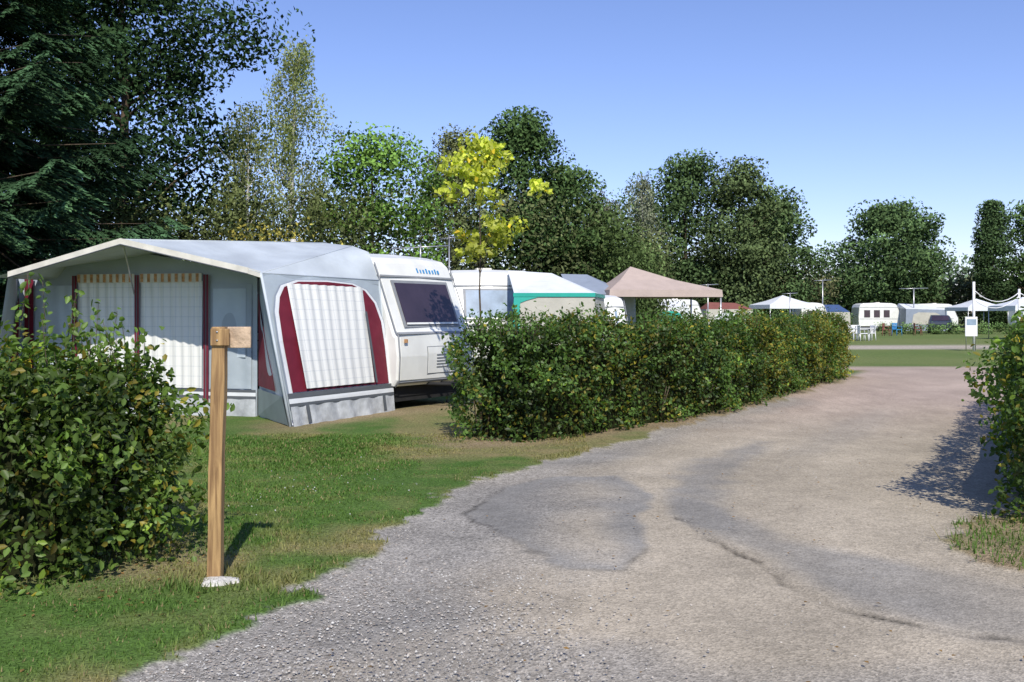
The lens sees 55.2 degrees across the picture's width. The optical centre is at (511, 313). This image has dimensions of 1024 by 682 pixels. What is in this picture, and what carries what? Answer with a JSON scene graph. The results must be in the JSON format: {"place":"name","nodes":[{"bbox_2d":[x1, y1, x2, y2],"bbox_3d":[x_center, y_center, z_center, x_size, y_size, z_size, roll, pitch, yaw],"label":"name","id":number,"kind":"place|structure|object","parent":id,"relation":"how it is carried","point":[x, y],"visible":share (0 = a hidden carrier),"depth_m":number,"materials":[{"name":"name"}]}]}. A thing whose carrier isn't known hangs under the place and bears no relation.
{"place":"outdoors","nodes":[
{"label":"outdoors","id":0,"kind":"place"},
{"bbox_2d":[0,432,589,681],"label":"grass","id":1,"kind":"structure","parent":0,"point":[312,453],"depth_m":7.21,"materials":[{"name":"green plant"}]},
{"bbox_2d":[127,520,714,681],"bbox_3d":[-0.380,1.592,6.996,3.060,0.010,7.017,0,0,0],"label":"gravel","id":2,"kind":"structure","parent":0,"point":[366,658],"depth_m":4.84,"materials":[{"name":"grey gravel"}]},
{"bbox_2d":[0,316,1023,681],"bbox_3d":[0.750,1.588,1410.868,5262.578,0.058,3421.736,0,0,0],"label":"ground","id":3,"kind":"structure","parent":0,"point":[708,556],"depth_m":6.36,"materials":[{"name":"grey asphalt"}]},
{"bbox_2d":[0,1,177,262],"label":"oak tree","id":4,"kind":"object","parent":3,"relation":"on","point":[98,116],"visible":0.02,"depth_m":37.43,"materials":[{"name":"green plant"}]},
{"bbox_2d":[0,0,190,325],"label":"spruce tree","id":5,"kind":"object","parent":3,"relation":"on","point":[17,19],"visible":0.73,"depth_m":23.18,"materials":[{"name":"green plant"}]},
{"bbox_2d":[0,272,234,599],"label":"hornbeam hedge","id":6,"kind":"object","parent":3,"relation":"on","point":[68,476],"visible":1,"depth_m":5.93,"materials":[{"name":"green plant"}]},
{"bbox_2d":[0,0,318,244],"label":"oak tree","id":7,"kind":"object","parent":3,"relation":"on","point":[177,75],"visible":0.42,"depth_m":33.66,"materials":[{"name":"green plant"}]},
{"bbox_2d":[0,238,394,426],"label":"caravan awning","id":8,"kind":"object","parent":3,"relation":"on","point":[322,351],"visible":0.79,"depth_m":15.12,"materials":[{"name":"white fabric"}]},
{"bbox_2d":[210,284,251,388],"bbox_3d":[-4.334,0.357,15.070,0.706,1.606,0.047,0,0,13],"label":"door panel","id":9,"kind":"structure","parent":8,"relation":"in","point":[239,368],"depth_m":15.04,"materials":[{"name":"grey fabric"}]},
{"bbox_2d":[0,151,406,353],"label":"shrubbery","id":10,"kind":"object","parent":3,"relation":"on","point":[217,225],"visible":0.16,"depth_m":29.32,"materials":[{"name":"green plant"}]},
{"bbox_2d":[202,327,250,586],"bbox_3d":[-1.689,0.865,5.745,0.288,1.570,0.185,0,0,0],"label":"wooden signpost","id":11,"kind":"object","parent":3,"relation":"on","point":[223,340],"visible":0.95,"depth_m":5.76,"materials":[{"name":"brown wood"}]},
{"bbox_2d":[202,97,279,240],"bbox_3d":[-8.933,-2.829,33.090,2.877,8.962,4.151,0,0,0],"label":"birch tree","id":12,"kind":"object","parent":3,"relation":"on","point":[246,134],"visible":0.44,"depth_m":32.90,"materials":[{"name":"green plant"}]},
{"bbox_2d":[211,205,342,244],"bbox_3d":[-6.767,-0.630,26.476,4.822,4.549,2.938,0,0,0],"label":"golden shrub","id":13,"kind":"object","parent":3,"relation":"on","point":[268,234],"visible":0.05,"depth_m":26.35,"materials":[{"name":"green plant"}]},
{"bbox_2d":[215,33,359,245],"bbox_3d":[-6.943,-3.789,32.031,3.822,10.891,4.184,0,0,33],"label":"birch tree","id":14,"kind":"object","parent":3,"relation":"on","point":[294,80],"visible":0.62,"depth_m":31.75,"materials":[{"name":"green plant"}]},
{"bbox_2d":[228,466,402,522],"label":"clover flowers","id":15,"kind":"object","parent":3,"relation":"on","point":[303,489],"visible":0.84,"depth_m":8.70,"materials":[{"name":"white plant"}]},
{"bbox_2d":[195,254,473,401],"bbox_3d":[-3.280,0.250,17.866,6.088,2.700,2.082,0,0,33],"label":"caravan","id":16,"kind":"object","parent":3,"relation":"on","point":[421,311],"visible":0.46,"depth_m":16.38,"materials":[{"name":"plastic"}]},
{"bbox_2d":[257,294,259,332],"bbox_3d":[-4.377,0.000,17.361,1.017,0.700,0.022,0,0,33],"label":"side window","id":17,"kind":"structure","parent":16,"relation":"in","point":[257,294],"depth_m":17.45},
{"bbox_2d":[391,244,449,257],"bbox_3d":[-1.700,-1.040,18.200,1.082,0.480,0.440,0,0,0],"label":"tv antenna","id":18,"kind":"object","parent":16,"relation":"attached to","point":[420,247],"visible":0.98,"depth_m":18.21,"materials":[{"name":"metal"}]},
{"bbox_2d":[390,280,459,327],"bbox_3d":[-1.457,-0.157,16.654,0.318,0.784,1.510,0,0,33],"label":"front window frame","id":19,"kind":"structure","parent":16,"relation":"in","point":[392,281],"depth_m":16.47,"materials":[{"name":"grey plastic"}]},
{"bbox_2d":[394,283,456,323],"bbox_3d":[-1.448,-0.161,16.647,0.278,0.684,1.390,0,0,33],"label":"front window glass","id":20,"kind":"structure","parent":16,"relation":"in","point":[418,302],"depth_m":16.61,"materials":[{"name":"glass"}]},
{"bbox_2d":[284,121,460,265],"bbox_3d":[-5.042,-2.551,34.737,6.366,8.416,6.345,0,0,0],"label":"ash tree","id":21,"kind":"object","parent":3,"relation":"on","point":[364,158],"visible":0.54,"depth_m":34.37,"materials":[{"name":"green plant"}]},
{"bbox_2d":[397,123,497,269],"bbox_3d":[-2.700,-3.627,45.735,5.194,10.560,4.299,0,0,-41],"label":"alder tree","id":22,"kind":"object","parent":3,"relation":"on","point":[449,141],"visible":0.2,"depth_m":45.57,"materials":[{"name":"green plant"}]},
{"bbox_2d":[440,235,457,273],"bbox_3d":[-1.250,0.025,19.500,0.365,3.150,0.440,0,0,0],"label":"tv antenna","id":23,"kind":"object","parent":3,"relation":"on","point":[449,237],"visible":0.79,"depth_m":19.49,"materials":[{"name":"metal"}]},
{"bbox_2d":[270,151,684,323],"bbox_3d":[3.948,-2.347,50.216,12.268,8.135,38.538,0,0,30],"label":"shrubbery","id":24,"kind":"object","parent":3,"relation":"on","point":[646,254],"visible":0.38,"depth_m":41.52,"materials":[{"name":"green plant"}]},
{"bbox_2d":[450,268,525,371],"bbox_3d":[-0.834,0.209,26.182,2.032,2.781,6.088,0,0,-10],"label":"caravan","id":25,"kind":"object","parent":3,"relation":"on","point":[496,291],"visible":0.19,"depth_m":24.10,"materials":[{"name":"grey plastic"}]},
{"bbox_2d":[463,288,512,320],"bbox_3d":[-0.464,-0.209,24.024,1.460,0.808,0.318,0,0,-10],"label":"front window frame","id":26,"kind":"structure","parent":25,"relation":"in","point":[464,296],"depth_m":24.05,"materials":[{"name":"grey plastic"}]},
{"bbox_2d":[465,290,513,317],"bbox_3d":[-0.462,-0.213,24.013,1.340,0.705,0.278,0,0,-10],"label":"front window glass","id":27,"kind":"structure","parent":25,"relation":"in","point":[493,300],"depth_m":24.01,"materials":[{"name":"glass"}]},
{"bbox_2d":[433,131,553,418],"bbox_3d":[-0.349,-0.528,14.765,1.694,4.359,1.242,0,0,-21],"label":"golden maple tree","id":28,"kind":"object","parent":3,"relation":"on","point":[489,153],"visible":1,"depth_m":14.54,"materials":[{"name":"yellow plant"}]},
{"bbox_2d":[14,405,1023,681],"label":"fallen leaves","id":29,"kind":"object","parent":3,"relation":"on","point":[370,569],"visible":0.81,"depth_m":5.68,"materials":[{"name":"brown plant"}]},
{"bbox_2d":[456,105,598,275],"bbox_3d":[0.677,-3.650,41.877,6.041,10.614,5.600,0,0,0],"label":"oak tree","id":30,"kind":"object","parent":3,"relation":"on","point":[525,140],"visible":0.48,"depth_m":41.26,"materials":[{"name":"green plant"}]},
{"bbox_2d":[508,270,604,344],"bbox_3d":[1.065,0.268,24.144,2.394,2.663,3.802,0,0,9],"label":"tent awning","id":31,"kind":"object","parent":3,"relation":"on","point":[552,293],"visible":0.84,"depth_m":22.59,"materials":[{"name":"white fabric"}]},
{"bbox_2d":[501,155,627,281],"bbox_3d":[2.182,-2.715,44.083,6.104,8.734,7.118,0,0,0],"label":"oak tree","id":32,"kind":"object","parent":3,"relation":"on","point":[580,170],"visible":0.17,"depth_m":43.16,"materials":[{"name":"green plant"}]},
{"bbox_2d":[150,428,1019,681],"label":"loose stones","id":33,"kind":"object","parent":3,"relation":"on","point":[615,610],"visible":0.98,"depth_m":4.93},
{"bbox_2d":[561,274,635,324],"bbox_3d":[2.433,0.198,29.829,2.471,2.804,3.056,0,0,12],"label":"tent awning","id":34,"kind":"object","parent":3,"relation":"on","point":[592,284],"visible":0.22,"depth_m":29.45,"materials":[{"name":"fabric"}]},
{"bbox_2d":[578,186,637,245],"bbox_3d":[5.160,-2.951,58.017,4.783,9.209,3.960,0,0,0],"label":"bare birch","id":35,"kind":"object","parent":3,"relation":"on","point":[606,198],"visible":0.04,"depth_m":58.04,"materials":[{"name":"green plant"}]},
{"bbox_2d":[588,197,642,279],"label":"willow tree","id":36,"kind":"object","parent":3,"relation":"on","point":[626,207],"visible":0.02,"depth_m":75.19,"materials":[{"name":"green plant"}]},
{"bbox_2d":[604,295,627,339],"bbox_3d":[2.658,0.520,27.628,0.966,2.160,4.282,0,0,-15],"label":"caravan","id":37,"kind":"object","parent":3,"relation":"on","point":[616,303],"visible":0.12,"depth_m":26.54,"materials":[{"name":"grey plastic"}]},
{"bbox_2d":[624,173,673,250],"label":"birch tree","id":38,"kind":"object","parent":3,"relation":"on","point":[647,202],"visible":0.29,"depth_m":84.66,"materials":[{"name":"green plant"}]},
{"bbox_2d":[441,299,858,442],"bbox_3d":[3.956,0.704,18.227,2.477,1.809,15.853,0,0,33],"label":"hornbeam hedge","id":39,"kind":"object","parent":3,"relation":"on","point":[533,385],"visible":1,"depth_m":13.52,"materials":[{"name":"green plant"}]},
{"bbox_2d":[602,267,722,318],"bbox_3d":[4.250,0.098,29.500,3.339,3.004,2.935,0,0,-7],"label":"garden gazebo","id":40,"kind":"object","parent":3,"relation":"on","point":[633,282],"visible":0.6,"depth_m":28.26,"materials":[{"name":"fabric"}]},
{"bbox_2d":[657,301,687,320],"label":"tent awning","id":41,"kind":"object","parent":3,"relation":"on","point":[679,304],"visible":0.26,"depth_m":68.00,"materials":[{"name":"white fabric"}]},
{"bbox_2d":[661,311,681,320],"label":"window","id":42,"kind":"structure","parent":41,"relation":"in","point":[671,312],"depth_m":67.96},
{"bbox_2d":[663,298,702,322],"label":"caravan","id":43,"kind":"object","parent":3,"relation":"on","point":[694,304],"visible":0.19,"depth_m":70.00,"materials":[{"name":"grey plastic"}]},
{"bbox_2d":[614,148,762,304],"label":"oak tree","id":44,"kind":"object","parent":3,"relation":"on","point":[682,196],"visible":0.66,"depth_m":86.71,"materials":[{"name":"green plant"}]},
{"bbox_2d":[557,248,844,316],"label":"shrubbery","id":45,"kind":"object","parent":3,"relation":"on","point":[818,300],"visible":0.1,"depth_m":90.17,"materials":[{"name":"green plant"}]},
{"bbox_2d":[401,252,1016,323],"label":"distant woodland","id":46,"kind":"object","parent":3,"relation":"on","point":[967,268],"depth_m":149.05,"materials":[{"name":"green plant"}]},
{"bbox_2d":[701,284,717,324],"bbox_3d":[10.000,0.049,50.000,1.083,3.102,0.440,0,0,0],"label":"tv antenna","id":47,"kind":"object","parent":3,"relation":"on","point":[708,301],"visible":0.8,"depth_m":49.99,"materials":[{"name":"metal"}]},
{"bbox_2d":[700,302,752,321],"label":"tent awning","id":48,"kind":"object","parent":3,"relation":"on","point":[714,307],"visible":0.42,"depth_m":70.36,"materials":[{"name":"brown fabric"}]},
{"bbox_2d":[690,154,805,315],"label":"oak tree","id":49,"kind":"object","parent":3,"relation":"on","point":[741,182],"visible":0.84,"depth_m":86.26,"materials":[{"name":"green plant"}]},
{"bbox_2d":[722,185,842,317],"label":"oak tree","id":50,"kind":"object","parent":3,"relation":"on","point":[804,256],"visible":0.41,"depth_m":89.03,"materials":[{"name":"green plant"}]},
{"bbox_2d":[749,295,817,316],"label":"white gazebo","id":51,"kind":"object","parent":3,"relation":"on","point":[781,302],"visible":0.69,"depth_m":74.59,"materials":[{"name":"fabric"}]},
{"bbox_2d":[783,293,795,314],"bbox_3d":[17.600,0.146,62.000,0.964,2.908,0.440,0,0,0],"label":"tv antenna","id":52,"kind":"object","parent":3,"relation":"on","point":[789,301],"visible":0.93,"depth_m":62.00,"materials":[{"name":"metal"}]},
{"bbox_2d":[753,309,856,324],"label":"shrubs","id":53,"kind":"object","parent":3,"relation":"on","point":[779,314],"visible":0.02,"depth_m":82.95,"materials":[{"name":"green plant"}]},
{"bbox_2d":[792,302,827,317],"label":"caravan","id":54,"kind":"object","parent":3,"relation":"on","point":[820,305],"visible":0.09,"depth_m":77.98,"materials":[{"name":"grey plastic"}]},
{"bbox_2d":[814,280,830,303],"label":"tv antenna","id":55,"kind":"object","parent":3,"relation":"on","point":[822,287],"visible":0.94,"depth_m":81.96,"materials":[{"name":"metal"}]},
{"bbox_2d":[824,305,850,327],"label":"tent awning","id":56,"kind":"object","parent":3,"relation":"on","point":[839,308],"visible":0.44,"depth_m":80.20,"materials":[{"name":"blue fabric"}]},
{"bbox_2d":[848,325,859,340],"bbox_3d":[19.900,1.151,57.000,0.560,0.902,0.518,0,0,-23],"label":"plastic chair","id":57,"kind":"object","parent":3,"relation":"on","point":[853,329],"visible":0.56,"depth_m":57.22,"materials":[{"name":"white plastic"}]},
{"bbox_2d":[852,328,873,340],"bbox_3d":[20.600,1.230,57.600,1.100,0.740,0.800,0,0,0],"label":"garden table","id":58,"kind":"object","parent":3,"relation":"on","point":[863,328],"visible":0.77,"depth_m":57.27,"materials":[{"name":"white plastic"}]},
{"bbox_2d":[857,325,868,340],"bbox_3d":[20.200,1.151,56.400,0.518,0.902,0.560,0,0,-2],"label":"plastic chair","id":59,"kind":"object","parent":3,"relation":"on","point":[858,329],"visible":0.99,"depth_m":56.29,"materials":[{"name":"white plastic"}]},
{"bbox_2d":[863,325,875,340],"bbox_3d":[21.000,1.151,57.500,0.518,0.902,0.560,0,0,-21],"label":"plastic chair","id":60,"kind":"object","parent":3,"relation":"on","point":[873,326],"visible":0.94,"depth_m":57.44,"materials":[{"name":"white plastic"}]},
{"bbox_2d":[724,267,1023,327],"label":"distant trees","id":61,"kind":"object","parent":3,"relation":"on","point":[967,282],"visible":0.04,"depth_m":111.11,"materials":[{"name":"green plant"}]},
{"bbox_2d":[851,302,898,330],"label":"caravan","id":62,"kind":"object","parent":3,"relation":"on","point":[868,315],"visible":0.73,"depth_m":90.00,"materials":[{"name":"grey plastic"}]},
{"bbox_2d":[864,310,869,316],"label":"side window","id":63,"kind":"structure","parent":62,"relation":"in","point":[866,312],"depth_m":89.99,"materials":[{"name":"grey glass"}]},
{"bbox_2d":[874,310,879,316],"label":"side window","id":64,"kind":"structure","parent":62,"relation":"in","point":[876,312],"depth_m":89.99,"materials":[{"name":"grey glass"}]},
{"bbox_2d":[884,310,889,316],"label":"side window","id":65,"kind":"structure","parent":62,"relation":"in","point":[886,312],"depth_m":89.99,"materials":[{"name":"grey glass"}]},
{"bbox_2d":[882,323,891,335],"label":"plastic chair","id":66,"kind":"object","parent":3,"relation":"on","point":[883,326],"visible":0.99,"depth_m":69.02,"materials":[{"name":"brown plastic"}]},
{"bbox_2d":[811,195,970,310],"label":"oak tree","id":67,"kind":"object","parent":3,"relation":"on","point":[896,262],"visible":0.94,"depth_m":102.50,"materials":[{"name":"green plant"}]},
{"bbox_2d":[891,323,901,335],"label":"plastic chair","id":68,"kind":"object","parent":3,"relation":"on","point":[894,326],"visible":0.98,"depth_m":70.10,"materials":[{"name":"blue plastic"}]},
{"bbox_2d":[899,288,927,307],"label":"tv antenna","id":69,"kind":"object","parent":3,"relation":"on","point":[913,292],"visible":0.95,"depth_m":88.97,"materials":[{"name":"metal"}]},
{"bbox_2d":[913,323,921,334],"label":"plastic chair","id":70,"kind":"object","parent":3,"relation":"on","point":[914,326],"visible":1,"depth_m":70.44,"materials":[{"name":"red plastic"}]},
{"bbox_2d":[897,303,947,330],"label":"tent awning","id":71,"kind":"object","parent":3,"relation":"on","point":[918,314],"visible":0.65,"depth_m":88.50,"materials":[{"name":"white fabric"}]},
{"bbox_2d":[912,312,938,324],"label":"window","id":72,"kind":"structure","parent":71,"relation":"in","point":[920,317],"depth_m":88.45,"materials":[{"name":"beige fabric"}]},
{"bbox_2d":[920,303,958,326],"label":"caravan","id":73,"kind":"object","parent":3,"relation":"on","point":[953,316],"visible":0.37,"depth_m":97.00,"materials":[{"name":"grey plastic"}]},
{"bbox_2d":[928,315,952,332],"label":"parked car","id":74,"kind":"object","parent":3,"relation":"on","point":[939,319],"visible":0.59,"depth_m":77.97,"materials":[{"name":"paint"}]},
{"bbox_2d":[874,319,1016,333],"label":"shrubs","id":75,"kind":"object","parent":3,"relation":"on","point":[934,330],"visible":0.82,"depth_m":74.54,"materials":[{"name":"green plant"}]},
{"bbox_2d":[945,299,994,330],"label":"white gazebo","id":76,"kind":"object","parent":3,"relation":"on","point":[966,306],"visible":0.6,"depth_m":83.17,"materials":[{"name":"fabric"}]},
{"bbox_2d":[965,317,976,350],"bbox_3d":[19.500,0.875,41.616,0.520,1.450,0.083,0,0,0],"label":"notice board","id":77,"kind":"object","parent":3,"relation":"on","point":[970,326],"visible":1,"depth_m":41.58,"materials":[{"name":"white plastic"}]},
{"bbox_2d":[956,297,1023,523],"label":"hornbeam hedge","id":78,"kind":"object","parent":3,"relation":"on","point":[1010,377],"visible":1,"depth_m":7.78,"materials":[{"name":"green plant"}]},
{"bbox_2d":[969,199,1019,326],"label":"poplar tree","id":79,"kind":"object","parent":3,"relation":"on","point":[988,234],"visible":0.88,"depth_m":104.24,"materials":[{"name":"green plant"}]},
{"bbox_2d":[972,282,1023,350],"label":"rope barrier poles","id":80,"kind":"object","parent":3,"relation":"on","point":[973,307],"visible":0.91,"depth_m":42.01,"materials":[{"name":"white plastic"}]},
{"bbox_2d":[978,199,1023,318],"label":"oak tree","id":81,"kind":"object","parent":3,"relation":"on","point":[1019,222],"visible":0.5,"depth_m":107.21,"materials":[{"name":"green plant"}]},
{"bbox_2d":[988,297,1023,338],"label":"white gazebo","id":82,"kind":"object","parent":3,"relation":"on","point":[1013,306],"visible":0.77,"depth_m":59.73,"materials":[{"name":"fabric"}]},
{"bbox_2d":[1008,311,1023,325],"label":"caravan","id":83,"kind":"object","parent":3,"relation":"on","point":[1011,314],"visible":0.19,"depth_m":92.63,"materials":[{"name":"grey plastic"}]},
{"bbox_2d":[1,0,1023,302],"label":"sky","id":84,"kind":"structure","parent":0,"point":[846,103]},
{"bbox_2d":[930,510,1023,569],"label":"verge grass","id":85,"kind":"structure","parent":0,"point":[983,529],"depth_m":6.80,"materials":[{"name":"green plant"}]}
]}

